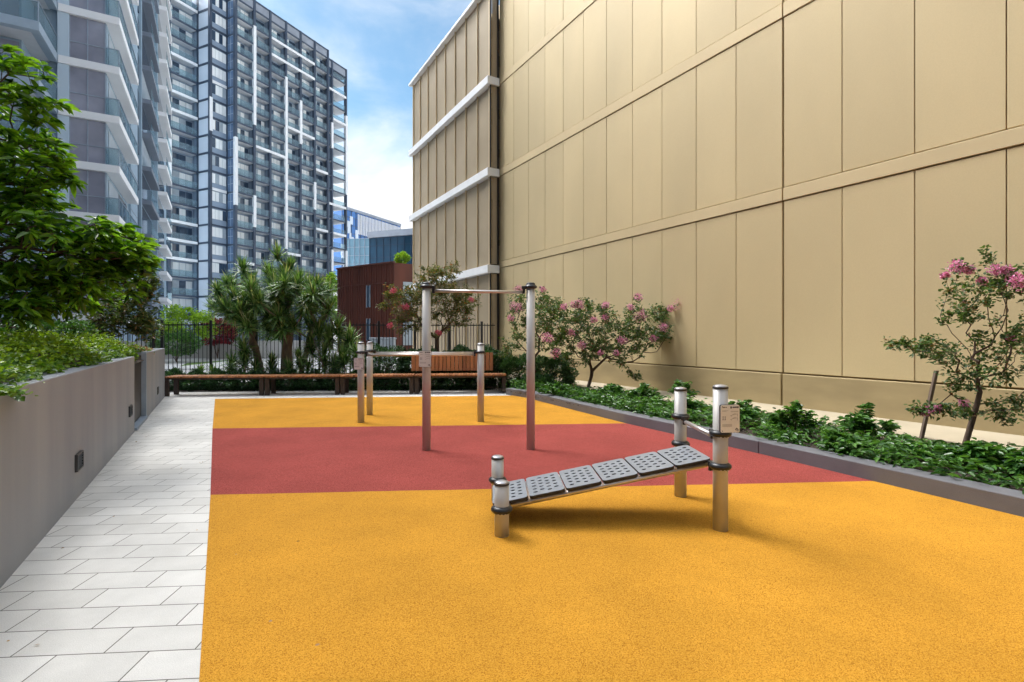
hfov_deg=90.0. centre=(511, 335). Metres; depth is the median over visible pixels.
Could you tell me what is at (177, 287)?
wing window
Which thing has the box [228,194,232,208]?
corner window
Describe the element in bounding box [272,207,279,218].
window
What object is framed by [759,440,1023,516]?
kerb
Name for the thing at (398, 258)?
round shrub
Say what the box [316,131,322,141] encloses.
window
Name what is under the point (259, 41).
window
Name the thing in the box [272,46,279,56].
window
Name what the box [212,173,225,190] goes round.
bay window
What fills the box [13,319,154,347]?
fence
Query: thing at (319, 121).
window
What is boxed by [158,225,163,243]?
glass door
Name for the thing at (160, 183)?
glass door
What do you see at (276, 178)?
window
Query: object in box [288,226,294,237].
window
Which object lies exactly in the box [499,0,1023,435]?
gold building
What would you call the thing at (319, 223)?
window
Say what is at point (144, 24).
glass door
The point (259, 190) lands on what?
window
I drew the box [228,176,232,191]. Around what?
corner window
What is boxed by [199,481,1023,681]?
rubber mat
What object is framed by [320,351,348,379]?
dracaena plant
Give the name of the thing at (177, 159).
wing window
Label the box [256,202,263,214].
window
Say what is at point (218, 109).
bay window
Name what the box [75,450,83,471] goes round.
wall light
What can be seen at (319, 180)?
window
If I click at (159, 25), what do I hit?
glass door
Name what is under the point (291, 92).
window
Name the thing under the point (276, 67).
window
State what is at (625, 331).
flowering tree
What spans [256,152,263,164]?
window
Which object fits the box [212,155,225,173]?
bay window
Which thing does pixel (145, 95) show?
glass door
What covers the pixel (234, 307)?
dracaena tree
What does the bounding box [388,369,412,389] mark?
hedge plant
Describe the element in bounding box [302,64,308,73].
window
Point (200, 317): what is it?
lime tree
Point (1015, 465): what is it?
leafy plant
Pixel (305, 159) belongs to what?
window
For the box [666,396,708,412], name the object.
leafy plant
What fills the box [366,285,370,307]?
window
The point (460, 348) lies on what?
round shrub
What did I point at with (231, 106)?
corner window
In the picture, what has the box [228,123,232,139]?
corner window
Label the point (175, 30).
wing window
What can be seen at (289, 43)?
window
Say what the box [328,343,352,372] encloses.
dracaena plant
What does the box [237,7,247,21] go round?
window
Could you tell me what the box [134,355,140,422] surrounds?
door
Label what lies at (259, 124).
window
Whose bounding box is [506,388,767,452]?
kerb
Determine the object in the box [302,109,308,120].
window
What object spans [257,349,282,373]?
dracaena plant
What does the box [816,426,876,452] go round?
leafy plant
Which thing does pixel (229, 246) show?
corner window
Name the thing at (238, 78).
window
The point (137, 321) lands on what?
bushy shrub
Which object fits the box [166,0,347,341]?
apartment tower
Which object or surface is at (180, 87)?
wing window
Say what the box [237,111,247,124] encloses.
window
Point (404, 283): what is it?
window
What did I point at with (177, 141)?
wing window
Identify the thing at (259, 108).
window
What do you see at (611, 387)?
leafy plant
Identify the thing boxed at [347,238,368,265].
glass building
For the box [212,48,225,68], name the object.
bay window
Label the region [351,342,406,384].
round shrub
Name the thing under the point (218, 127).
bay window
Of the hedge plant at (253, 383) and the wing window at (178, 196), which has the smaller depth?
the hedge plant at (253, 383)
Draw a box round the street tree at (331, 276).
[321,272,336,348]
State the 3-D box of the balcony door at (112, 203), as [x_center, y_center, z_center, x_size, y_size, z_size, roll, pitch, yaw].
[-27.487,-8.685,35.750,0.050,2.330,7.400,0,0,-30]
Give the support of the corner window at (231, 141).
in the apartment tower
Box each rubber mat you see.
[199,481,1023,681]
[210,423,871,494]
[213,395,622,427]
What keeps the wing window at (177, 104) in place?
in the apartment tower
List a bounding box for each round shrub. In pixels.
[145,330,205,361]
[229,326,276,340]
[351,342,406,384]
[394,250,411,263]
[399,345,450,379]
[437,344,485,385]
[462,343,511,384]
[495,352,526,387]
[520,372,557,388]
[535,354,579,385]
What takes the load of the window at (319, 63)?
in the apartment tower
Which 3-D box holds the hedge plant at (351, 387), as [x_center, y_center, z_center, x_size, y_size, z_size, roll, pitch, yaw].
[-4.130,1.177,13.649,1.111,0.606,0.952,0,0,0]
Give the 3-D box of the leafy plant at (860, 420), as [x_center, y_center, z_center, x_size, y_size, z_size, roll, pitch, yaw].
[4.403,1.089,6.340,0.808,0.530,0.600,0,0,0]
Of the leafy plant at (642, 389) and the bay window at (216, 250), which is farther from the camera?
the bay window at (216, 250)
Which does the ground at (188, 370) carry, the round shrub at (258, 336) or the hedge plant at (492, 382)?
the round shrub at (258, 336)
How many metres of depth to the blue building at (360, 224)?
207.01 m
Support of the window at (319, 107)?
in the apartment tower
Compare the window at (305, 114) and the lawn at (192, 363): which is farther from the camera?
the window at (305, 114)
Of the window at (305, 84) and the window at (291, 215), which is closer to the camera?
the window at (291, 215)
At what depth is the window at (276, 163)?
99.59 m
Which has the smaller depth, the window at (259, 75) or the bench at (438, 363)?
the bench at (438, 363)
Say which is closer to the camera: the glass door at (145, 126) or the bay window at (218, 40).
the glass door at (145, 126)
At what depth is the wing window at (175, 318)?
89.01 m
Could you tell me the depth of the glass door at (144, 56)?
48.43 m
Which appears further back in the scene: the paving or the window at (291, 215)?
the window at (291, 215)
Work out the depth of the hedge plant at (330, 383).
13.43 m
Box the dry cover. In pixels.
[104,338,158,352]
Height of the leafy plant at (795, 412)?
0.516 m
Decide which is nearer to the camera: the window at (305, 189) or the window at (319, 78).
the window at (305, 189)
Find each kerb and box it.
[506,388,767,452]
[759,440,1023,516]
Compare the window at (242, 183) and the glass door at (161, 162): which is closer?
the glass door at (161, 162)
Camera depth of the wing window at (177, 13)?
88.23 m
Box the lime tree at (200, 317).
[156,304,237,352]
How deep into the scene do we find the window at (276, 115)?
99.59 m
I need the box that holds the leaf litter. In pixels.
[7,434,318,645]
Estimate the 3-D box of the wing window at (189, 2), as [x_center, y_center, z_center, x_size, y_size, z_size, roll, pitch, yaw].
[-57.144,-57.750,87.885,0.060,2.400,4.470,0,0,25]
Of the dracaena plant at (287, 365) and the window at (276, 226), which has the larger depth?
the window at (276, 226)
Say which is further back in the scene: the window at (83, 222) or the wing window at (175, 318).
the wing window at (175, 318)
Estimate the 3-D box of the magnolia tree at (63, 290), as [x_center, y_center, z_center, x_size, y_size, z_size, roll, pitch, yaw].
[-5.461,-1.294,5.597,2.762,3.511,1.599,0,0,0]
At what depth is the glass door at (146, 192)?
49.11 m
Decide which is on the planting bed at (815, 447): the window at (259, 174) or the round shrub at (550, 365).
the round shrub at (550, 365)
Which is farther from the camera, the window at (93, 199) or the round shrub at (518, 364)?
the window at (93, 199)
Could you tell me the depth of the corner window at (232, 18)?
90.75 m
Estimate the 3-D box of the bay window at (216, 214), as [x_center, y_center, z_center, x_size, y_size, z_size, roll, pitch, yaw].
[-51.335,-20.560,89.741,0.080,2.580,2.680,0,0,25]
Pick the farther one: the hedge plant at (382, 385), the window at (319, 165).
the window at (319, 165)
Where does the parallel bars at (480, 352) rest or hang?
on the rubber mat at (332, 412)
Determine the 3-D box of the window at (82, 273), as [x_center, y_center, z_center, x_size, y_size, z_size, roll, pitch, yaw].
[-26.128,-2.630,31.537,1.770,2.620,0.140,0,0,-30]
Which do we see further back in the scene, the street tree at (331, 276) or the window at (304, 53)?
the window at (304, 53)
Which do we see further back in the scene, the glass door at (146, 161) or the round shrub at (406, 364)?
the glass door at (146, 161)
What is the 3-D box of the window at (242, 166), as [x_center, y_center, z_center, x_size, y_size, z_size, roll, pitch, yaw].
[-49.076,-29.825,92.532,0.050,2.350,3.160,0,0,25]
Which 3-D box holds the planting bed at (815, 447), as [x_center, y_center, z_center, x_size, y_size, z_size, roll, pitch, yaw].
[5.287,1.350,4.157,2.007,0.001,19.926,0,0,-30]
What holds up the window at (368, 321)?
in the brown building at (360, 296)
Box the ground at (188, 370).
[165,339,500,390]
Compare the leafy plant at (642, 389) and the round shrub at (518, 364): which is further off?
the round shrub at (518, 364)
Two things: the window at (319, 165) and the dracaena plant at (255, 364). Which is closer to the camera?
the dracaena plant at (255, 364)
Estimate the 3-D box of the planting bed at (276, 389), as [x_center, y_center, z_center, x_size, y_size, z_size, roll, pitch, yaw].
[-4.398,1.420,14.784,11.040,0.001,4.982,0,0,-16]
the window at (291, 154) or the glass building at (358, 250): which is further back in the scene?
the glass building at (358, 250)
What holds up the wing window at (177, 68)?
in the apartment tower
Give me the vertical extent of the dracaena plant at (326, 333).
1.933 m
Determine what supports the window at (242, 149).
in the apartment tower
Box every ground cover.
[0,322,154,400]
[495,375,1023,493]
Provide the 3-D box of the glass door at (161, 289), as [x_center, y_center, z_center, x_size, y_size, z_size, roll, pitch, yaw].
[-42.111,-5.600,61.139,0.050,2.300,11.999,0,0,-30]
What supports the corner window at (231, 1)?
in the apartment tower
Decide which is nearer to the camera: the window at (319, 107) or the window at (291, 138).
the window at (291, 138)
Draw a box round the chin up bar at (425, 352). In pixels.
[419,282,536,450]
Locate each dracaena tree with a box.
[202,252,271,371]
[243,239,302,373]
[284,264,342,371]
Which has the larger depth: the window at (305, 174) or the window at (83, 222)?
the window at (305, 174)
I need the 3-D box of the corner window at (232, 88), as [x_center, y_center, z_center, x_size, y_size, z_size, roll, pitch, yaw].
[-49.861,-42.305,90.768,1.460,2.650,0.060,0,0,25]
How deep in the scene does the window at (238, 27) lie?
92.87 m
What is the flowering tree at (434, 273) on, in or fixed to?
on the planting bed at (276, 389)
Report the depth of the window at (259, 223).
96.22 m
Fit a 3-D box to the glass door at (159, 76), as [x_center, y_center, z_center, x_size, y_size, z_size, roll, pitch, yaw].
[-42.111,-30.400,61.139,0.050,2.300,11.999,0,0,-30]
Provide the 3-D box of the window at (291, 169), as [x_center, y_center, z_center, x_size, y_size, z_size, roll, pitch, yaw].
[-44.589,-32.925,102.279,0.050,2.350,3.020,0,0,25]
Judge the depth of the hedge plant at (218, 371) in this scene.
13.28 m
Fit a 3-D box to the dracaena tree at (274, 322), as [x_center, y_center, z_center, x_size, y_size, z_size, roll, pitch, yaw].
[-6.576,-0.831,14.129,1.762,3.813,2.785,0,0,-24]
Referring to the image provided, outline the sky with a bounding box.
[256,0,499,327]
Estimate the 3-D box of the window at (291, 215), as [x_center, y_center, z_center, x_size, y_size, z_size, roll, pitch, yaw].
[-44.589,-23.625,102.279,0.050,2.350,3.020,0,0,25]
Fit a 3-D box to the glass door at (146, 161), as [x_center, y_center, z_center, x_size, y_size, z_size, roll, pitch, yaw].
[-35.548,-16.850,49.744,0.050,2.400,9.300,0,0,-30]
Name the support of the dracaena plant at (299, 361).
on the planting bed at (276, 389)
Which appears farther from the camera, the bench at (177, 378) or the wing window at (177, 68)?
the wing window at (177, 68)
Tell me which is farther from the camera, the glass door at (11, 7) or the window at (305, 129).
the window at (305, 129)
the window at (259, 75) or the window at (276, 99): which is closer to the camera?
the window at (259, 75)
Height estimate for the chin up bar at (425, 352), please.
2.128 m
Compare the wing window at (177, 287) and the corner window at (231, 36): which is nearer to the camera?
the wing window at (177, 287)
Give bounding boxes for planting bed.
[170,378,498,390]
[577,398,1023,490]
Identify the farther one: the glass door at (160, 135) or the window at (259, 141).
the window at (259, 141)
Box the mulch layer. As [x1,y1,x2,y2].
[1,340,143,382]
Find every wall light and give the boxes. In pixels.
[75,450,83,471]
[129,405,132,416]
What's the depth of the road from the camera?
25.26 m
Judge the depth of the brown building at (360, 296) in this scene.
41.51 m
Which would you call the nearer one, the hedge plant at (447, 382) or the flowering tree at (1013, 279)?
the flowering tree at (1013, 279)
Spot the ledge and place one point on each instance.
(947, 434)
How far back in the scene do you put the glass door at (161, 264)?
63.24 m
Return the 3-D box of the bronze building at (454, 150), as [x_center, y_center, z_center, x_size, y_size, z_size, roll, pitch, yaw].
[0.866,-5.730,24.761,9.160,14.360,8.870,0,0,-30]
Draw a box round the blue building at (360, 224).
[333,205,400,289]
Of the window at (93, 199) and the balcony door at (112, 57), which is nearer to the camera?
the window at (93, 199)
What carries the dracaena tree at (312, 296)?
on the planting bed at (276, 389)
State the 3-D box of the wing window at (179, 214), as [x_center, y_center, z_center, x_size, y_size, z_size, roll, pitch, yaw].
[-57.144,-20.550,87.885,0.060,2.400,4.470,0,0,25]
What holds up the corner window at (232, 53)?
in the apartment tower
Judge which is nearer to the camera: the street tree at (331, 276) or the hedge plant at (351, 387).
the hedge plant at (351, 387)
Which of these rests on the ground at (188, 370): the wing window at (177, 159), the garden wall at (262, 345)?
the garden wall at (262, 345)
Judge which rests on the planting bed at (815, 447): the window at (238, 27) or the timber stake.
the timber stake
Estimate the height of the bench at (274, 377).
0.474 m
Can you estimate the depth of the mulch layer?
5.27 m
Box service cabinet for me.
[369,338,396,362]
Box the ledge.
[496,372,1023,452]
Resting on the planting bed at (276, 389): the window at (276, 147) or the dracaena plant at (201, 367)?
the dracaena plant at (201, 367)
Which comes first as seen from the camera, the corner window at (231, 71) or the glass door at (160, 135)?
the glass door at (160, 135)
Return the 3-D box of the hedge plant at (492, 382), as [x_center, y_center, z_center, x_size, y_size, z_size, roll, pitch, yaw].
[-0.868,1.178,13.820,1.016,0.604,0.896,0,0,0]
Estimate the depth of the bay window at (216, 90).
89.62 m
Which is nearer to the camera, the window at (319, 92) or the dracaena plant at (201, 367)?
the dracaena plant at (201, 367)
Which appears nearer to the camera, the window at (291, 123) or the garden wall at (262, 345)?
the garden wall at (262, 345)
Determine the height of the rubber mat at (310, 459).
0.005 m
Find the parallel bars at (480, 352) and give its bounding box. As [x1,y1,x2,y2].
[354,341,485,422]
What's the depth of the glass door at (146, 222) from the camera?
49.81 m
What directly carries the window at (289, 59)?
in the apartment tower
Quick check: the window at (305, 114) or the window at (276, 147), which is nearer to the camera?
the window at (276, 147)
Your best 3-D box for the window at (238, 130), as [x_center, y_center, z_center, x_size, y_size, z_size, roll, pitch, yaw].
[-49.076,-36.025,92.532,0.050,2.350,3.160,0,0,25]
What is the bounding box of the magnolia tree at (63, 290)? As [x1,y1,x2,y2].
[0,44,165,331]
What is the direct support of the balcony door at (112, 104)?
in the apartment building at (109, 62)
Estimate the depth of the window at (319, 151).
109.59 m
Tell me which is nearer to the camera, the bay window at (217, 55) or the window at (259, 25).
the bay window at (217, 55)
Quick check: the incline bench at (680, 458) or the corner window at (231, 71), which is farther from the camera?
the corner window at (231, 71)
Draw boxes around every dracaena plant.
[196,362,208,384]
[219,348,243,379]
[228,335,259,380]
[244,355,268,372]
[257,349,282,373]
[278,356,297,385]
[285,346,311,373]
[296,330,320,382]
[297,355,314,371]
[304,315,326,384]
[312,337,337,373]
[314,320,337,369]
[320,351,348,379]
[323,311,347,364]
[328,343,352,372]
[333,319,364,371]
[342,338,359,386]
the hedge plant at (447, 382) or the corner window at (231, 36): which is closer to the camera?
the hedge plant at (447, 382)
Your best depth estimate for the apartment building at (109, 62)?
32.18 m
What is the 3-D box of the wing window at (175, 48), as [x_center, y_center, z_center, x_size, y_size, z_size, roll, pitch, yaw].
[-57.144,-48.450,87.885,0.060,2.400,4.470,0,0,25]
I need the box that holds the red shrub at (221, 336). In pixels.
[199,317,238,357]
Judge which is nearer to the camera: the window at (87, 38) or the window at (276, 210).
the window at (87, 38)
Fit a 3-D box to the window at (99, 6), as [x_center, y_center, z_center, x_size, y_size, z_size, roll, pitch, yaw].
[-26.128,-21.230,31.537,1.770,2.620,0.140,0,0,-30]
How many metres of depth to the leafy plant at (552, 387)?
11.16 m
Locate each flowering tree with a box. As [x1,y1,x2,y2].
[375,259,482,351]
[497,286,564,374]
[535,292,681,387]
[881,244,1023,446]
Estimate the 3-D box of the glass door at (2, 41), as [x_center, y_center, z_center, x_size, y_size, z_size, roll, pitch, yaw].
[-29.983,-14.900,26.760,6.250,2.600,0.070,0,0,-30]
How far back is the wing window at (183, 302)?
88.53 m
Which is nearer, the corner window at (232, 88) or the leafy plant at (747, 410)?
the leafy plant at (747, 410)
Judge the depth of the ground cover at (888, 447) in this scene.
6.08 m
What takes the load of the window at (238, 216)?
in the apartment tower
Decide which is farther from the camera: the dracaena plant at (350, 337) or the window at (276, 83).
the window at (276, 83)
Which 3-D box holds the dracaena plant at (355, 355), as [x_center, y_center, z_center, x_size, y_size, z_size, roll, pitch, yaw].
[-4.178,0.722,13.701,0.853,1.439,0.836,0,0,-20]
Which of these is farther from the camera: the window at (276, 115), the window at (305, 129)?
the window at (305, 129)
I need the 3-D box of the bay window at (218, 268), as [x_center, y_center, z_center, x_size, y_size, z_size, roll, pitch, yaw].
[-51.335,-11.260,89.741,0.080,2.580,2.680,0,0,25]
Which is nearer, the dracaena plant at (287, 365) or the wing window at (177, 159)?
the dracaena plant at (287, 365)
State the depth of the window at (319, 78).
109.59 m
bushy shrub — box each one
[0,316,107,336]
[52,275,164,342]
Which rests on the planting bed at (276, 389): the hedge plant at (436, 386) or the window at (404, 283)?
the hedge plant at (436, 386)
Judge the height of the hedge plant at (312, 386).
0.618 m
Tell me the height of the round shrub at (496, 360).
1.225 m
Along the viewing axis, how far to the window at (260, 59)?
96.12 m
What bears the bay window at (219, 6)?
in the apartment tower
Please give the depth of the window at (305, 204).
106.11 m
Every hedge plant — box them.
[165,367,196,389]
[179,368,217,390]
[199,367,237,389]
[224,369,257,390]
[248,369,281,390]
[276,368,309,390]
[293,368,332,390]
[317,368,355,390]
[349,368,377,390]
[364,368,397,390]
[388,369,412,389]
[420,371,444,389]
[437,371,470,389]
[464,370,496,389]
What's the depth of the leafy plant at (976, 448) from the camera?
4.99 m
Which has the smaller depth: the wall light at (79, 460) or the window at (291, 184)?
the wall light at (79, 460)
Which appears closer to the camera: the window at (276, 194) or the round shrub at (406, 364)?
the round shrub at (406, 364)
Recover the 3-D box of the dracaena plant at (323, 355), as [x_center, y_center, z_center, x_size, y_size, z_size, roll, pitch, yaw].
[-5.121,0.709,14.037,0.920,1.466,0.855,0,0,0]
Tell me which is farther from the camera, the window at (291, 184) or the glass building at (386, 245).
the glass building at (386, 245)
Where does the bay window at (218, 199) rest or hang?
in the apartment tower
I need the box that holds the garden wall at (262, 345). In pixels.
[121,340,320,358]
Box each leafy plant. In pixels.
[537,380,569,394]
[596,383,623,395]
[626,382,662,401]
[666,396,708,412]
[667,379,699,396]
[711,399,762,421]
[767,400,822,436]
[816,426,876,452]
[835,402,900,439]
[899,438,963,458]
[933,437,1016,472]
[965,441,1023,475]
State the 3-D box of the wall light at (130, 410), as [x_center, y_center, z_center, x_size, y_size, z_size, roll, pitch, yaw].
[-5.420,1.076,7.278,0.022,0.150,0.230,0,0,-30]
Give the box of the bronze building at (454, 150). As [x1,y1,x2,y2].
[409,0,500,364]
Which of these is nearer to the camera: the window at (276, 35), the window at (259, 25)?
the window at (259, 25)
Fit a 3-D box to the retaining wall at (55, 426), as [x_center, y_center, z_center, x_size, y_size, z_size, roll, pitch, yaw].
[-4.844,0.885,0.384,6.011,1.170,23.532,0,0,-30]
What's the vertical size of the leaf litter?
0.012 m
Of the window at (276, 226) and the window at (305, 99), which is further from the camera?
the window at (305, 99)
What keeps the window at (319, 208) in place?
in the apartment tower
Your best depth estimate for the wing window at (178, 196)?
88.23 m
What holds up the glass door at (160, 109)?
in the apartment building at (109, 62)
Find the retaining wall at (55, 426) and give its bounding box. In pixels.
[0,348,164,587]
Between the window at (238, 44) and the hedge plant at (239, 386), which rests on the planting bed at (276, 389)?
the hedge plant at (239, 386)
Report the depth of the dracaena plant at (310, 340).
14.09 m
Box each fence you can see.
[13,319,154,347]
[160,320,494,373]
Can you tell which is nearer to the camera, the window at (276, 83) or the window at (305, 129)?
the window at (276, 83)
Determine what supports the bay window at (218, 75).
in the apartment tower
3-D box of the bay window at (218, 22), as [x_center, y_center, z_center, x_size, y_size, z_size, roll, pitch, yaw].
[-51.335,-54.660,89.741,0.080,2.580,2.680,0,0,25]
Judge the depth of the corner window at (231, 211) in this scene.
90.85 m
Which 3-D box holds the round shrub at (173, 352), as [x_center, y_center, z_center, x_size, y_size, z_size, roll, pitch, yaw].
[-17.564,0.570,27.010,2.726,1.737,2.500,0,0,0]
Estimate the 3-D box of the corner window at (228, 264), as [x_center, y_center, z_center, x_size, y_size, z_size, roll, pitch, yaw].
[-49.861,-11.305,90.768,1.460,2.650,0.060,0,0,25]
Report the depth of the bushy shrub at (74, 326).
7.49 m
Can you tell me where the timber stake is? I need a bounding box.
[919,370,938,442]
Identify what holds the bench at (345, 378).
on the paving
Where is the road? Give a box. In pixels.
[165,360,410,368]
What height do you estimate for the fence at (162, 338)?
1.937 m
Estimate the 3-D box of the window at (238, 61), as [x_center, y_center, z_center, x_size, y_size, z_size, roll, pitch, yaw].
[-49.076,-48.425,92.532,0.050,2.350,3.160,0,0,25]
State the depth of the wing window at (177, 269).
88.23 m
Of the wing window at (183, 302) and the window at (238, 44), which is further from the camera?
the window at (238, 44)
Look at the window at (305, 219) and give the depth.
106.11 m
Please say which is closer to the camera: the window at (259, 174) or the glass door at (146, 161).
the glass door at (146, 161)
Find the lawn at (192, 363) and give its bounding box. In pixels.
[182,359,238,365]
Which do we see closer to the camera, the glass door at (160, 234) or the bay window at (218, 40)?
the glass door at (160, 234)
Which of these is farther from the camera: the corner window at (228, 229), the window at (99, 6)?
the corner window at (228, 229)
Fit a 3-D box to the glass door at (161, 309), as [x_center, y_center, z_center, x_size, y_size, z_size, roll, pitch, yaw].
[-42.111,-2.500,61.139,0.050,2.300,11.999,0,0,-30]
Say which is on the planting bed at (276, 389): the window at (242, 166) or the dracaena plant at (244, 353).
the dracaena plant at (244, 353)
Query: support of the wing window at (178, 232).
in the apartment tower
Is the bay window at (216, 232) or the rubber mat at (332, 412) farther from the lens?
the bay window at (216, 232)
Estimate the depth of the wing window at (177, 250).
88.23 m
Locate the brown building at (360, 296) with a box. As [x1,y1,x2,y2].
[336,261,412,351]
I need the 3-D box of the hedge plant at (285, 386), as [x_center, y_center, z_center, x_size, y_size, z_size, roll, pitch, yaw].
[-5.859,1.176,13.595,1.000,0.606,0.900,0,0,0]
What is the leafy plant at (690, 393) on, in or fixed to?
on the planting bed at (815, 447)
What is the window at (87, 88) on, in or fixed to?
in the apartment building at (109, 62)
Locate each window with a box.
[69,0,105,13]
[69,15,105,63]
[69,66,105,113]
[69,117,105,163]
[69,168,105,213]
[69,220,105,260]
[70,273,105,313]
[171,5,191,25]
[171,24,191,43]
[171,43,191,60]
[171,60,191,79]
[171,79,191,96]
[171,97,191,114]
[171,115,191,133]
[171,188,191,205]
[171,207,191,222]
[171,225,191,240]
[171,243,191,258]
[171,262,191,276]
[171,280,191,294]
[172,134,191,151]
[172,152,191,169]
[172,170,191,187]
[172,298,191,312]
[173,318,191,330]
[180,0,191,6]
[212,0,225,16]
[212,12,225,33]
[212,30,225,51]
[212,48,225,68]
[212,66,225,85]
[212,83,225,103]
[212,120,225,138]
[212,137,225,156]
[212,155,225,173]
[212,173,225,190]
[212,191,225,208]
[212,209,225,226]
[212,227,225,243]
[212,245,225,260]
[212,263,225,277]
[213,102,225,121]
[228,1,232,16]
[228,18,232,34]
[228,36,232,51]
[228,53,232,69]
[228,71,232,86]
[228,88,232,104]
[228,106,232,121]
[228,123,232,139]
[228,141,232,156]
[228,158,232,173]
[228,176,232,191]
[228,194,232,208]
[228,211,232,226]
[228,229,232,243]
[228,246,232,261]
[228,264,232,274]
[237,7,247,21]
[237,24,247,38]
[237,42,247,55]
[237,59,247,73]
[237,76,247,90]
[237,94,247,107]
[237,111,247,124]
[237,128,247,141]
[237,197,247,210]
[237,214,247,227]
[237,230,330,295]
[238,146,247,159]
[238,163,247,176]
[238,180,247,193]
[256,19,263,31]
[256,36,263,48]
[256,53,263,64]
[256,69,263,81]
[256,86,263,98]
[256,102,263,114]
[256,119,263,131]
[256,136,263,147]
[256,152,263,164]
[256,169,263,181]
[256,186,263,198]
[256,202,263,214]
[256,219,263,231]
[272,30,279,40]
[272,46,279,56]
[272,62,279,73]
[272,78,279,89]
[272,94,279,106]
[272,110,279,122]
[272,126,279,138]
[272,142,279,153]
[272,158,279,170]
[272,174,279,186]
[272,190,279,202]
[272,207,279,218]
[272,223,279,234]
[287,39,294,49]
[287,55,294,65]
[287,70,294,82]
[288,87,294,97]
[288,102,294,113]
[288,118,294,127]
[288,133,294,144]
[288,149,294,160]
[288,164,294,175]
[288,180,294,191]
[288,195,294,206]
[288,211,294,222]
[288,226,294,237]
[302,49,308,58]
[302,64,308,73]
[302,79,308,89]
[302,94,308,105]
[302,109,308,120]
[302,124,308,134]
[302,139,308,150]
[302,154,308,165]
[302,169,308,180]
[302,185,308,195]
[302,200,308,210]
[302,215,308,225]
[316,58,322,68]
[316,73,322,83]
[316,87,322,97]
[316,102,322,112]
[316,116,322,126]
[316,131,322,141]
[316,145,322,156]
[316,160,322,169]
[316,175,322,185]
[316,189,322,200]
[316,204,322,214]
[316,218,322,228]
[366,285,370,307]
[366,318,370,340]
[403,282,412,302]
[403,322,412,344]
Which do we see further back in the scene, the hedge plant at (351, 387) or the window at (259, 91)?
the window at (259, 91)
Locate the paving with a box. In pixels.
[0,389,507,681]
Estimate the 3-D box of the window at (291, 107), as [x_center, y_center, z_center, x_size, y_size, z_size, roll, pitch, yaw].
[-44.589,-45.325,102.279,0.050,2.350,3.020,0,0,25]
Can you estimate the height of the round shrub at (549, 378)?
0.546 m
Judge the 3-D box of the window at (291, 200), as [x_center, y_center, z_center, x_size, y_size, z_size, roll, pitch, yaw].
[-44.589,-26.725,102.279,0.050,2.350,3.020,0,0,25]
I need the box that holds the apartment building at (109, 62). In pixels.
[0,0,171,340]
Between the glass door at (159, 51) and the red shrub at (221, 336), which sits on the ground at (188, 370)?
the red shrub at (221, 336)
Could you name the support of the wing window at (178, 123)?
in the apartment tower
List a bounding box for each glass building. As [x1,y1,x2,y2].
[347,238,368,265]
[368,228,412,263]
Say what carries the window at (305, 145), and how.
in the apartment tower
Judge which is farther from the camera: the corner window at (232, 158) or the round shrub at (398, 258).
the corner window at (232, 158)
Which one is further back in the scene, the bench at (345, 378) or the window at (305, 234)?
the window at (305, 234)
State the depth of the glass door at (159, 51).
61.04 m
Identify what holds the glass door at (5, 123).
in the apartment building at (109, 62)
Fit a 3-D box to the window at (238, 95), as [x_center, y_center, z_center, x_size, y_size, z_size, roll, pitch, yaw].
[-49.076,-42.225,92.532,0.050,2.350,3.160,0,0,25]
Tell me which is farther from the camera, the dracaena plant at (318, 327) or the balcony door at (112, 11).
the balcony door at (112, 11)
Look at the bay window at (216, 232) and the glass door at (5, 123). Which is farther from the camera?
the bay window at (216, 232)
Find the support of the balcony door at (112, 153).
in the apartment building at (109, 62)
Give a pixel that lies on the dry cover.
(146, 348)
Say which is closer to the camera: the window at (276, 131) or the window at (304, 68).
the window at (276, 131)
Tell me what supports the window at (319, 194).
in the apartment tower
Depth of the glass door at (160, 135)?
62.12 m
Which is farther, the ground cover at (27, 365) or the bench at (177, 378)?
the bench at (177, 378)
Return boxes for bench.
[165,374,270,396]
[264,374,342,394]
[340,373,414,394]
[411,352,505,393]
[489,384,739,537]
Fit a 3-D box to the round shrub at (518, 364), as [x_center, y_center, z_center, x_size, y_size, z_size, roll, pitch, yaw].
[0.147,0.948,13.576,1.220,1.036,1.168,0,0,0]
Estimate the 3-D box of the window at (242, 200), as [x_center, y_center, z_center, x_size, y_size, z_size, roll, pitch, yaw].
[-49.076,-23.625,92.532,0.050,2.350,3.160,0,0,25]
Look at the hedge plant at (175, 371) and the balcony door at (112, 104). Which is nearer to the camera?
the hedge plant at (175, 371)
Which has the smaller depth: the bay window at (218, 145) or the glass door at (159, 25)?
the glass door at (159, 25)
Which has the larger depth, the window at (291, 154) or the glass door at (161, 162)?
the window at (291, 154)
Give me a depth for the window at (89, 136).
31.53 m
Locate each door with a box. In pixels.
[0,0,18,16]
[0,38,18,72]
[0,98,18,129]
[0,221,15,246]
[108,0,117,16]
[108,34,126,85]
[108,83,126,131]
[108,131,126,177]
[108,180,126,222]
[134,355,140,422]
[142,4,148,31]
[142,38,148,65]
[142,72,149,99]
[142,105,151,133]
[142,139,151,166]
[142,173,151,200]
[142,206,151,233]
[158,14,161,31]
[158,44,161,58]
[158,73,162,84]
[158,92,162,111]
[158,119,163,138]
[158,145,163,164]
[158,172,163,191]
[158,198,163,217]
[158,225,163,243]
[158,251,163,270]
[158,279,163,296]
[158,304,163,321]
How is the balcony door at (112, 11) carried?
in the apartment building at (109, 62)

